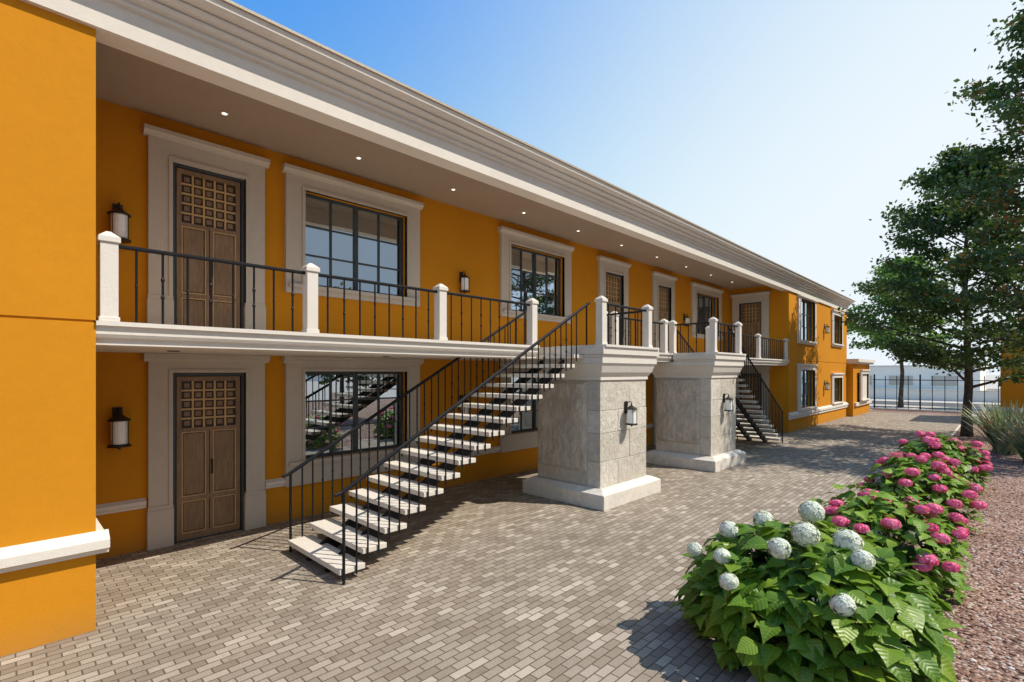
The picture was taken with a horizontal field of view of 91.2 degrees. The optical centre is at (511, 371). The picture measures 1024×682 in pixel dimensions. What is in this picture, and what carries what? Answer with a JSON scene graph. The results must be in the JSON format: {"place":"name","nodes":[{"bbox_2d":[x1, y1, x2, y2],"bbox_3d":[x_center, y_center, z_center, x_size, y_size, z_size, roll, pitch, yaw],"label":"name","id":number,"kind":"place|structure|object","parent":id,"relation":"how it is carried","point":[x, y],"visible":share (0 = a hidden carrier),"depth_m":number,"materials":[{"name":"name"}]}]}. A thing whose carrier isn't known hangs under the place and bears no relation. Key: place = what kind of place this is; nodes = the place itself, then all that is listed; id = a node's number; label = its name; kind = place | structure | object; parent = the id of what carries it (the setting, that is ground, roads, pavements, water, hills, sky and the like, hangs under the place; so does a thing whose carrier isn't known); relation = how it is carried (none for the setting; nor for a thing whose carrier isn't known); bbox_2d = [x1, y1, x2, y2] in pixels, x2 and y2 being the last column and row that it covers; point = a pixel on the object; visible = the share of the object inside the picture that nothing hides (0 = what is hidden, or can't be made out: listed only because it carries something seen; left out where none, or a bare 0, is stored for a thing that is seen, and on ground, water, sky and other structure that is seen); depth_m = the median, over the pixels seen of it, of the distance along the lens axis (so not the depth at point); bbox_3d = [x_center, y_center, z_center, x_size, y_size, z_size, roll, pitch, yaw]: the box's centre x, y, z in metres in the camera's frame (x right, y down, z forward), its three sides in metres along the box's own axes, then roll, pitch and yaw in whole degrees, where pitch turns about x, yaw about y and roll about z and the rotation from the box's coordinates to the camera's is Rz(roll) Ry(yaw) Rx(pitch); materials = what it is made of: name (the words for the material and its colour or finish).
{"place":"outdoors","nodes":[
{"label":"outdoors","id":0,"kind":"place"},
{"bbox_2d":[0,412,960,681],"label":"paved courtyard","id":1,"kind":"structure","parent":0,"point":[502,578],"depth_m":5.96,"materials":[{"name":"brick"}]},
{"bbox_2d":[282,302,589,584],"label":"exterior staircase","id":2,"kind":"structure","parent":1,"relation":"on","point":[327,554],"depth_m":7.71,"materials":[{"name":"stone"}]},
{"bbox_2d":[523,475,660,510],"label":"plinth","id":3,"kind":"structure","parent":1,"relation":"on","point":[613,496],"depth_m":10.06,"materials":[{"name":"stone"}]},
{"bbox_2d":[538,379,644,485],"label":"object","id":4,"kind":"object","parent":3,"relation":"on","point":[607,432],"visible":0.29,"depth_m":10.02,"materials":[{"name":"stone"}]},
{"bbox_2d":[538,381,586,470],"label":"rock faced panels","id":5,"kind":"object","parent":4,"relation":"attached to","point":[562,421],"visible":0.49,"depth_m":10.24,"materials":[{"name":"stone"}]},
{"bbox_2d":[527,357,656,379],"bbox_3d":[1.731,-0.057,10.852,1.950,0.434,2.070,0,0,44],"label":"capital","id":6,"kind":"object","parent":4,"relation":"on","point":[602,368],"visible":0.8,"depth_m":9.99,"materials":[{"name":"beige paint"}]},
{"bbox_2d":[554,344,658,358],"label":"landing slab","id":7,"kind":"structure","parent":6,"relation":"on","point":[610,351],"depth_m":9.85,"materials":[{"name":"white concrete"}]},
{"bbox_2d":[595,296,652,346],"bbox_3d":[1.907,-0.990,10.631,1.336,0.940,1.926,0,0,44],"label":"landing railing","id":8,"kind":"object","parent":7,"relation":"on","point":[602,313],"visible":0.8,"depth_m":10.31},
{"bbox_2d":[624,401,637,426],"bbox_3d":[2.428,0.851,10.218,0.252,0.518,0.240,0,0,44],"label":"wall lantern","id":9,"kind":"object","parent":4,"relation":"attached to","point":[630,411],"depth_m":10.15,"materials":[{"name":"brown metal"}]},
{"bbox_2d":[538,380,645,487],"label":"shaft blocks","id":10,"kind":"structure","parent":3,"relation":"on","point":[608,396],"depth_m":10.07,"materials":[{"name":"beige stone"}]},
{"bbox_2d":[645,449,745,471],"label":"plinth","id":11,"kind":"structure","parent":1,"relation":"on","point":[722,461],"depth_m":13.70,"materials":[{"name":"stone"}]},
{"bbox_2d":[656,378,735,455],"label":"shaft blocks","id":12,"kind":"structure","parent":11,"relation":"on","point":[712,390],"depth_m":13.69,"materials":[{"name":"beige stone"}]},
{"bbox_2d":[660,399,734,456],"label":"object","id":13,"kind":"object","parent":11,"relation":"on","point":[708,437],"visible":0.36,"depth_m":13.70,"materials":[{"name":"stone"}]},
{"bbox_2d":[656,379,699,444],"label":"rock faced panels","id":14,"kind":"object","parent":13,"relation":"attached to","point":[677,410],"visible":0.66,"depth_m":13.94,"materials":[{"name":"stone"}]},
{"bbox_2d":[652,362,743,377],"bbox_3d":[5.321,-0.057,14.517,1.950,0.434,2.070,0,0,44],"label":"capital","id":15,"kind":"object","parent":13,"relation":"on","point":[696,369],"visible":0.88,"depth_m":13.78,"materials":[{"name":"beige paint"}]},
{"bbox_2d":[673,352,745,362],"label":"landing slab","id":16,"kind":"structure","parent":15,"relation":"on","point":[709,357],"depth_m":13.53,"materials":[{"name":"white concrete"}]},
{"bbox_2d":[668,317,741,353],"bbox_3d":[5.545,-0.990,14.346,1.336,0.940,1.926,0,0,44],"label":"landing railing","id":17,"kind":"object","parent":16,"relation":"on","point":[713,322],"visible":0.9,"depth_m":14.00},
{"bbox_2d":[723,394,732,411],"bbox_3d":[5.968,0.851,13.834,0.252,0.518,0.240,0,0,44],"label":"wall lantern","id":18,"kind":"object","parent":13,"relation":"attached to","point":[728,401],"depth_m":13.77,"materials":[{"name":"white glass"}]},
{"bbox_2d":[677,326,783,442],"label":"exterior staircase","id":19,"kind":"structure","parent":1,"relation":"on","point":[753,424],"depth_m":17.28,"materials":[{"name":"stone"}]},
{"bbox_2d":[731,286,846,432],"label":"end wing walls","id":20,"kind":"structure","parent":1,"relation":"on","point":[826,356],"depth_m":22.44,"materials":[{"name":"orange paint"}]},
{"bbox_2d":[730,291,770,358],"bbox_3d":[10.748,-2.035,22.583,1.680,3.030,0.290,0,0,44],"label":"door","id":21,"kind":"structure","parent":20,"relation":"attached to","point":[750,312],"depth_m":22.54,"materials":[{"name":"wood"}]},
{"bbox_2d":[736,366,770,428],"bbox_3d":[10.748,1.163,22.583,1.680,2.886,0.290,0,0,44],"label":"end lower door","id":22,"kind":"structure","parent":20,"relation":"attached to","point":[763,371],"depth_m":22.43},
{"bbox_2d":[797,294,817,345],"bbox_3d":[13.695,-2.370,23.434,0.400,2.180,3.010,0,0,44],"label":"wing window","id":23,"kind":"structure","parent":20,"relation":"attached to","point":[803,322],"depth_m":23.44,"materials":[{"name":"beige paint"}]},
{"bbox_2d":[797,364,817,412],"bbox_3d":[13.695,0.720,23.434,0.400,2.200,3.010,0,0,44],"label":"wing window","id":24,"kind":"structure","parent":20,"relation":"attached to","point":[803,386],"depth_m":23.44,"materials":[{"name":"beige paint"}]},
{"bbox_2d":[824,324,829,333],"bbox_3d":[16.112,-2.209,25.651,0.252,0.518,0.240,0,0,44],"label":"wall lantern","id":25,"kind":"object","parent":20,"relation":"attached to","point":[826,328],"depth_m":25.60,"materials":[{"name":"white glass"}]},
{"bbox_2d":[824,381,829,389],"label":"wall lantern","id":26,"kind":"object","parent":20,"relation":"attached to","point":[826,384],"depth_m":25.60,"materials":[{"name":"brown metal"}]},
{"bbox_2d":[831,309,844,347],"bbox_3d":[17.840,-2.365,27.668,0.400,1.970,2.560,0,0,44],"label":"wing window","id":27,"kind":"structure","parent":20,"relation":"attached to","point":[834,331],"depth_m":27.90,"materials":[{"name":"beige paint"}]},
{"bbox_2d":[831,373,844,405],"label":"wing window","id":28,"kind":"structure","parent":20,"relation":"attached to","point":[835,377],"depth_m":27.91,"materials":[{"name":"beige paint"}]},
{"bbox_2d":[231,0,1023,374],"label":"sky","id":29,"kind":"structure","parent":0,"point":[777,129],"materials":[{"name":"blue"}]},
{"bbox_2d":[746,425,960,681],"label":"bed edging","id":30,"kind":"object","parent":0,"point":[751,677],"visible":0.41,"depth_m":4.84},
{"bbox_2d":[869,365,986,390],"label":"distant warehouse","id":31,"kind":"structure","parent":0,"point":[893,372],"depth_m":65.76,"materials":[{"name":"beige paint"}]},
{"bbox_2d":[869,401,997,407],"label":"road","id":32,"kind":"structure","parent":0,"point":[926,404],"depth_m":40.37,"materials":[{"name":"grey asphalt"}]},
{"bbox_2d":[869,388,999,401],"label":"wall","id":33,"kind":"structure","parent":0,"point":[951,395],"depth_m":45.97,"materials":[{"name":"beige paint"}]},
{"bbox_2d":[869,375,999,416],"bbox_3d":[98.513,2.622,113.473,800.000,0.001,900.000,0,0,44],"label":"ground","id":34,"kind":"structure","parent":0,"point":[991,387],"depth_m":43.15,"materials":[{"name":"grey concrete"}]},
{"bbox_2d":[0,0,730,656],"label":"walls","id":35,"kind":"structure","parent":34,"relation":"on","point":[72,158],"depth_m":5.05,"materials":[{"name":"orange paint"}]},
{"bbox_2d":[107,407,130,449],"bbox_3d":[-5.508,0.788,7.031,0.290,0.596,0.276,0,0,44],"label":"wall lantern","id":36,"kind":"object","parent":35,"relation":"attached to","point":[119,429],"depth_m":6.96,"materials":[{"name":"brown metal"}]},
{"bbox_2d":[107,202,130,243],"bbox_3d":[-5.508,-2.092,7.031,0.290,0.596,0.276,0,0,44],"label":"wall lantern","id":37,"kind":"object","parent":35,"relation":"attached to","point":[119,220],"depth_m":6.97,"materials":[{"name":"white glass"}]},
{"bbox_2d":[142,353,269,550],"bbox_3d":[-4.797,1.161,7.958,0.290,2.891,1.740,0,0,44],"label":"door","id":38,"kind":"structure","parent":35,"relation":"attached to","point":[206,448],"depth_m":7.91,"materials":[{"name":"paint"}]},
{"bbox_2d":[142,123,269,329],"bbox_3d":[-4.797,-2.060,7.958,0.290,3.080,1.740,0,0,44],"label":"door","id":39,"kind":"structure","parent":35,"relation":"attached to","point":[205,198],"depth_m":7.90,"materials":[{"name":"paint"}]},
{"bbox_2d":[281,163,423,306],"bbox_3d":[-3.042,-2.510,9.829,0.400,2.220,2.910,0,0,44],"label":"window","id":40,"kind":"structure","parent":35,"relation":"attached to","point":[330,237],"depth_m":9.72,"materials":[{"name":"paint"}]},
{"bbox_2d":[281,356,423,486],"bbox_3d":[-3.042,0.863,9.829,0.400,2.295,2.910,0,0,44],"label":"window","id":41,"kind":"structure","parent":35,"relation":"attached to","point":[327,401],"depth_m":9.61,"materials":[{"name":"glass"}]},
{"bbox_2d":[0,402,848,572],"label":"wall base moulding","id":42,"kind":"object","parent":35,"relation":"attached to","point":[31,554],"depth_m":4.93,"materials":[{"name":"beige paint"}]},
{"bbox_2d":[96,41,765,289],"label":"balcony soffit","id":43,"kind":"structure","parent":35,"relation":"attached to","point":[126,79],"depth_m":8.63,"materials":[{"name":"paint"}]},
{"bbox_2d":[167,111,711,356],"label":"ceiling downlights","id":44,"kind":"object","parent":43,"relation":"hanging from","point":[225,113],"visible":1,"depth_m":8.85,"materials":[{"name":"beige paint"}]},
{"bbox_2d":[20,0,855,311],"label":"roof cornice","id":45,"kind":"structure","parent":35,"relation":"on","point":[234,46],"depth_m":7.16,"materials":[{"name":"beige paint"}]},
{"bbox_2d":[94,320,789,365],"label":"balcony slab","id":46,"kind":"structure","parent":35,"relation":"attached to","point":[125,337],"depth_m":6.74,"materials":[{"name":"white concrete"}]},
{"bbox_2d":[96,231,538,345],"bbox_3d":[-1.901,-0.990,7.564,0.186,0.940,6.756,0,0,44],"label":"balcony railing","id":47,"kind":"object","parent":46,"relation":"on","point":[109,245],"visible":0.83,"depth_m":6.64,"materials":[{"name":"black metal"}]},
{"bbox_2d":[611,311,668,352],"bbox_3d":[3.312,-0.990,12.887,0.186,0.940,2.636,0,0,44],"label":"balcony railing","id":48,"kind":"object","parent":46,"relation":"on","point":[663,335],"visible":0.61,"depth_m":13.40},
{"bbox_2d":[705,326,788,359],"bbox_3d":[8.975,-0.990,18.671,0.186,0.940,8.026,0,0,44],"label":"balcony railing","id":49,"kind":"object","parent":46,"relation":"on","point":[758,337],"visible":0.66,"depth_m":19.01,"materials":[{"name":"black metal"}]},
{"bbox_2d":[459,271,469,292],"bbox_3d":[-1.093,-2.069,11.567,0.252,0.518,0.240,0,0,44],"label":"wall lantern","id":50,"kind":"object","parent":35,"relation":"attached to","point":[463,279],"depth_m":11.50,"materials":[{"name":"white glass"}]},
{"bbox_2d":[459,395,469,413],"bbox_3d":[-1.093,0.791,11.567,0.252,0.518,0.240,0,0,44],"label":"wall lantern","id":51,"kind":"object","parent":35,"relation":"attached to","point":[465,409],"depth_m":11.51,"materials":[{"name":"brown metal"}]},
{"bbox_2d":[498,361,537,452],"bbox_3d":[0.642,0.863,13.591,0.400,2.295,2.940,0,0,44],"label":"window","id":52,"kind":"structure","parent":35,"relation":"attached to","point":[523,439],"depth_m":13.09,"materials":[{"name":"paint"}]},
{"bbox_2d":[498,226,574,323],"bbox_3d":[0.642,-2.510,13.591,0.400,2.220,2.940,0,0,44],"label":"window","id":53,"kind":"structure","parent":35,"relation":"attached to","point":[525,275],"depth_m":13.56,"materials":[{"name":"paint"}]},
{"bbox_2d":[597,255,630,345],"bbox_3d":[3.256,-2.060,16.182,0.290,3.080,1.780,0,0,44],"label":"door","id":54,"kind":"structure","parent":35,"relation":"attached to","point":[613,281],"depth_m":16.24,"materials":[{"name":"paint"}]},
{"bbox_2d":[652,374,655,444],"bbox_3d":[5.593,1.161,18.568,0.290,2.891,1.720,0,0,44],"label":"door","id":55,"kind":"structure","parent":35,"relation":"attached to","point":[654,410],"depth_m":17.97,"materials":[{"name":"paint"}]},
{"bbox_2d":[651,271,677,351],"bbox_3d":[5.593,-2.060,18.568,0.290,3.080,1.720,0,0,44],"label":"door","id":56,"kind":"structure","parent":35,"relation":"attached to","point":[663,295],"depth_m":18.48,"materials":[{"name":"paint"}]},
{"bbox_2d":[683,314,689,326],"bbox_3d":[6.882,-2.029,19.713,0.252,0.518,0.240,0,0,44],"label":"wall lantern","id":57,"kind":"object","parent":35,"relation":"attached to","point":[686,319],"depth_m":19.66,"materials":[{"name":"white glass"}]},
{"bbox_2d":[690,282,723,340],"bbox_3d":[8.208,-2.510,21.319,0.400,2.220,3.010,0,0,44],"label":"window","id":58,"kind":"structure","parent":35,"relation":"attached to","point":[702,308],"depth_m":21.20,"materials":[{"name":"paint"}]},
{"bbox_2d":[846,359,874,416],"bbox_3d":[18.660,0.920,34.115,9.130,3.380,5.240,0,0,44],"label":"orange annex","id":59,"kind":"object","parent":34,"relation":"on","point":[858,398],"visible":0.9,"depth_m":29.97,"materials":[{"name":"paint"}]},
{"bbox_2d":[858,370,870,401],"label":"window","id":60,"kind":"structure","parent":59,"relation":"in","point":[863,378],"depth_m":30.78,"materials":[{"name":"beige paint"}]},
{"bbox_2d":[730,416,1023,681],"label":"gravel bed","id":61,"kind":"object","parent":34,"relation":"on","point":[1009,468],"depth_m":6.27,"materials":[{"name":"brown gravel"}]},
{"bbox_2d":[667,500,964,681],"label":"white hydrangea bush","id":62,"kind":"object","parent":61,"relation":"on","point":[785,574],"visible":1,"depth_m":4.11,"materials":[{"name":"green plant"}]},
{"bbox_2d":[798,479,974,604],"bbox_3d":[4.542,1.998,6.287,1.860,1.358,2.075,0,0,44],"label":"pink hydrangea bush","id":63,"kind":"object","parent":61,"relation":"on","point":[911,511],"visible":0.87,"depth_m":5.86,"materials":[{"name":"green plant"}]},
{"bbox_2d":[856,451,987,532],"bbox_3d":[6.896,2.000,8.540,1.767,1.272,1.887,0,0,44],"label":"pink hydrangea bush","id":64,"kind":"object","parent":61,"relation":"on","point":[917,475],"visible":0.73,"depth_m":8.23,"materials":[{"name":"green plant"}]},
{"bbox_2d":[837,137,1023,436],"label":"broadleaf tree","id":65,"kind":"object","parent":61,"relation":"on","point":[924,352],"visible":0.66,"depth_m":20.21,"materials":[{"name":"green plant"}]},
{"bbox_2d":[895,431,993,494],"bbox_3d":[9.631,2.009,11.314,1.824,1.317,2.128,0,0,44],"label":"pink hydrangea bush","id":66,"kind":"object","parent":61,"relation":"on","point":[950,447],"visible":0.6,"depth_m":10.95,"materials":[{"name":"green plant"}]},
{"bbox_2d":[921,0,1023,351],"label":"broadleaf tree","id":67,"kind":"object","parent":61,"relation":"on","point":[993,92],"visible":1,"depth_m":15.11,"materials":[{"name":"green plant"}]},
{"bbox_2d":[953,398,1023,454],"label":"yucca plant","id":68,"kind":"object","parent":61,"relation":"on","point":[996,422],"visible":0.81,"depth_m":15.98,"materials":[{"name":"green plant"}]},
{"bbox_2d":[986,414,1023,462],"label":"yucca plant","id":69,"kind":"object","parent":61,"relation":"on","point":[1019,443],"visible":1,"depth_m":14.52,"materials":[{"name":"green plant"}]},
{"bbox_2d":[847,253,963,407],"bbox_3d":[28.393,-3.102,36.850,8.528,11.440,9.419,0,0,44],"label":"broadleaf tree","id":70,"kind":"object","parent":34,"relation":"on","point":[873,335],"visible":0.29,"depth_m":36.78,"materials":[{"name":"green plant"}]},
{"bbox_2d":[869,409,961,415],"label":"curb","id":71,"kind":"structure","parent":34,"relation":"on","point":[917,412],"depth_m":32.36,"materials":[{"name":"grey concrete"}]},
{"bbox_2d":[872,374,998,413],"bbox_3d":[32.841,1.390,27.465,21.500,2.460,0.240,0,0,44],"label":"iron fence","id":72,"kind":"object","parent":34,"relation":"on","point":[920,407],"visible":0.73,"depth_m":33.14,"materials":[{"name":"metal"}]},
{"bbox_2d":[999,325,1023,422],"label":"neighbouring orange building","id":73,"kind":"structure","parent":34,"relation":"on","point":[1010,391],"depth_m":25.53,"materials":[{"name":"paint"}]}
]}

